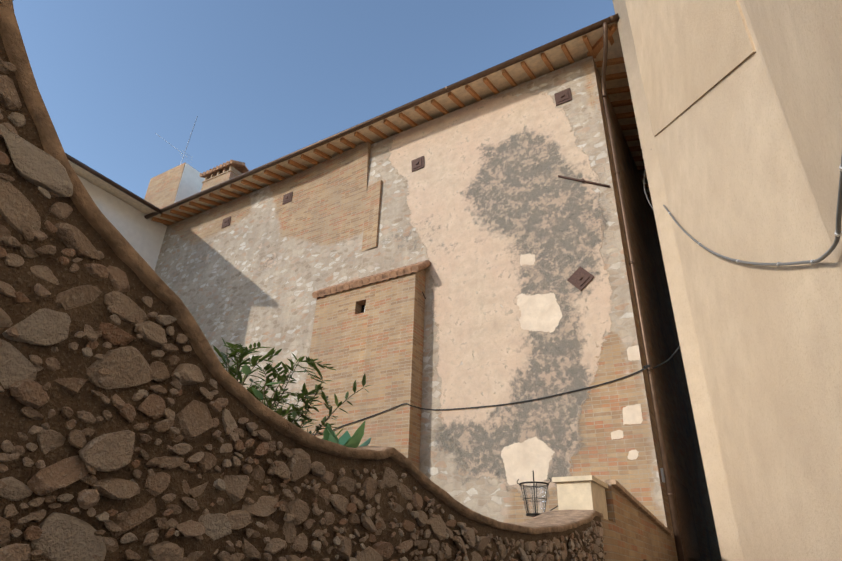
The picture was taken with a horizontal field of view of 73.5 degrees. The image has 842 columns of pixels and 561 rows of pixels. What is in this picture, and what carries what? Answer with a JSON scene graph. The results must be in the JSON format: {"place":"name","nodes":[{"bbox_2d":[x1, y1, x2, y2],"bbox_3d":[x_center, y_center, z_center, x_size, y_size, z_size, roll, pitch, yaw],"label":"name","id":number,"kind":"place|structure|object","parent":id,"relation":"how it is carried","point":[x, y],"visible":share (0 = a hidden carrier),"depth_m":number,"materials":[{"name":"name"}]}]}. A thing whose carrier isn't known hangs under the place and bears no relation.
{"place":"outdoors","nodes":[
{"label":"outdoors","id":0,"kind":"place"},
{"bbox_2d":[68,160,166,269],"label":"building wing","id":1,"kind":"structure","parent":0,"point":[124,214],"depth_m":18.25,"materials":[{"name":"white paint"}]},
{"bbox_2d":[65,153,162,213],"bbox_3d":[-10.765,-4.046,15.331,0.140,0.140,8.650,-14,-32,28],"label":"roof eave","id":2,"kind":"object","parent":1,"relation":"attached to","point":[109,181],"visible":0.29,"depth_m":17.21,"materials":[{"name":"metal"}]},
{"bbox_2d":[213,338,370,438],"bbox_3d":[-1.596,1.705,4.482,2.170,2.437,2.297,-14,-32,28],"label":"garden shrub","id":3,"kind":"object","parent":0,"point":[294,411],"visible":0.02,"depth_m":4.57,"materials":[{"name":"green plant"}]},
{"bbox_2d":[13,0,614,198],"label":"sky","id":4,"kind":"structure","parent":0,"point":[264,81],"materials":[{"name":"blue"}]},
{"bbox_2d":[593,58,721,560],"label":"building walls","id":5,"kind":"structure","parent":0,"point":[686,466],"depth_m":12.30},
{"bbox_2d":[144,162,191,225],"bbox_3d":[-9.208,-2.658,20.989,2.000,2.700,1.300,-14,-32,28],"label":"chimney","id":6,"kind":"object","parent":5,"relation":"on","point":[162,190],"visible":0.21,"depth_m":20.67,"materials":[{"name":"beige brick"}]},
{"bbox_2d":[155,116,197,164],"bbox_3d":[-11.056,-4.484,24.127,2.837,5.783,0.600,-14,-32,28],"label":"tv antenna","id":7,"kind":"object","parent":6,"relation":"on","point":[187,143],"visible":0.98,"depth_m":24.24,"materials":[{"name":"silver metal"}]},
{"bbox_2d":[174,163,204,202],"bbox_3d":[-8.340,-2.912,20.537,0.018,2.580,1.260,-14,-32,28],"label":"white chimney render","id":8,"kind":"object","parent":6,"relation":"attached to","point":[191,183],"visible":0.29,"depth_m":20.61,"materials":[{"name":"white paint"}]},
{"bbox_2d":[199,160,248,190],"bbox_3d":[-6.928,-3.008,19.653,1.670,2.213,1.061,-14,-32,28],"label":"chimney","id":9,"kind":"object","parent":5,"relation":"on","point":[221,173],"visible":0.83,"depth_m":19.62,"materials":[{"name":"brick"}]},
{"bbox_2d":[152,24,651,224],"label":"eave rafters","id":10,"kind":"object","parent":5,"relation":"on","point":[595,50],"visible":0.46,"depth_m":14.70,"materials":[{"name":"brown wood"}]},
{"bbox_2d":[149,21,652,223],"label":"roof deck and tiles","id":11,"kind":"structure","parent":10,"relation":"on","point":[557,57],"depth_m":14.07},
{"bbox_2d":[660,468,664,482],"bbox_3d":[3.727,2.988,8.648,0.060,0.200,0.120,-14,-32,28],"label":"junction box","id":12,"kind":"object","parent":5,"relation":"attached to","point":[662,475],"visible":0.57,"depth_m":8.61,"materials":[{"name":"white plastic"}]},
{"bbox_2d":[612,0,841,560],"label":"stucco house","id":13,"kind":"structure","parent":0,"point":[742,161],"depth_m":5.36,"materials":[{"name":"beige paint"}]},
{"bbox_2d":[625,0,755,135],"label":"wall panel","id":14,"kind":"object","parent":13,"relation":"attached to","point":[689,53],"visible":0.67,"depth_m":7.46,"materials":[{"name":"beige paint"}]},
{"bbox_2d":[644,149,841,265],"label":"conduit cable","id":15,"kind":"object","parent":13,"relation":"attached to","point":[837,234],"visible":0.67,"depth_m":4.21,"materials":[{"name":"grey plastic"}]},
{"label":"ground","id":16,"kind":"structure","parent":0,"visible":0},
{"bbox_2d":[0,0,606,560],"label":"stone wall","id":17,"kind":"structure","parent":16,"relation":"on","point":[132,428],"depth_m":1.57,"materials":[{"name":"stone"}]},
{"bbox_2d":[0,0,602,533],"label":"wall coping","id":18,"kind":"object","parent":17,"relation":"on","point":[152,280],"visible":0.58,"depth_m":1.77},
{"bbox_2d":[242,364,370,447],"bbox_3d":[-0.699,0.704,2.475,1.050,0.581,0.381,11,-29,-17],"label":"succulent plant","id":19,"kind":"object","parent":18,"relation":"on","point":[346,439],"depth_m":2.62,"materials":[{"name":"green plant"}]},
{"bbox_2d":[517,471,557,516],"bbox_3d":[1.252,2.252,5.939,0.440,0.470,0.318,2,-28,-1],"label":"wrought iron lantern","id":20,"kind":"object","parent":18,"relation":"on","point":[534,505],"visible":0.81,"depth_m":5.87,"materials":[{"name":"black metal"}]},
{"bbox_2d":[552,475,607,519],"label":"gate pier stone block","id":21,"kind":"structure","parent":18,"relation":"on","point":[586,492],"depth_m":5.54,"materials":[{"name":"beige stone"}]},
{"bbox_2d":[300,269,425,469],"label":"buttress brick pier","id":22,"kind":"structure","parent":16,"relation":"on","point":[373,333],"depth_m":11.79,"materials":[{"name":"beige brick"}]},
{"bbox_2d":[312,260,430,297],"bbox_3d":[-1.183,-0.015,12.963,2.950,0.516,0.612,-14,-32,28],"label":"tile coping","id":23,"kind":"object","parent":22,"relation":"on","point":[382,276],"visible":1,"depth_m":12.62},
{"bbox_2d":[154,56,671,554],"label":"building wall","id":24,"kind":"structure","parent":16,"relation":"on","point":[496,220],"depth_m":11.72,"materials":[{"name":"beige paint"}]},
{"bbox_2d":[284,142,381,251],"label":"brick patch","id":25,"kind":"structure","parent":24,"relation":"attached to","point":[339,178],"depth_m":15.51,"materials":[{"name":"beige brick"}]},
{"bbox_2d":[144,13,684,560],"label":"gutter and downpipe","id":26,"kind":"object","parent":24,"relation":"attached to","point":[604,23],"visible":0.9,"depth_m":11.86,"materials":[{"name":"metal"}]},
{"bbox_2d":[313,346,679,434],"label":"cable","id":27,"kind":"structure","parent":26,"relation":"attached to","point":[647,366],"depth_m":9.97,"materials":[{"name":"black"}]},
{"bbox_2d":[221,88,609,298],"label":"wall anchor plates","id":28,"kind":"object","parent":24,"relation":"attached to","point":[580,278],"visible":0.94,"depth_m":12.45,"materials":[{"name":"brown metal"}]},
{"bbox_2d":[601,485,671,560],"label":"brick wall","id":29,"kind":"structure","parent":16,"relation":"on","point":[631,532],"depth_m":6.18,"materials":[{"name":"brown brick"}]},
{"bbox_2d":[601,479,671,535],"bbox_3d":[2.580,2.921,7.103,0.540,0.328,3.027,-14,-32,28],"label":"wall coping","id":30,"kind":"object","parent":29,"relation":"on","point":[622,490],"depth_m":6.61,"materials":[{"name":"beige stone"}]},
{"bbox_2d":[671,475,701,560],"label":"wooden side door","id":31,"kind":"structure","parent":16,"relation":"on","point":[688,531],"depth_m":9.35,"materials":[{"name":"brown wood"}]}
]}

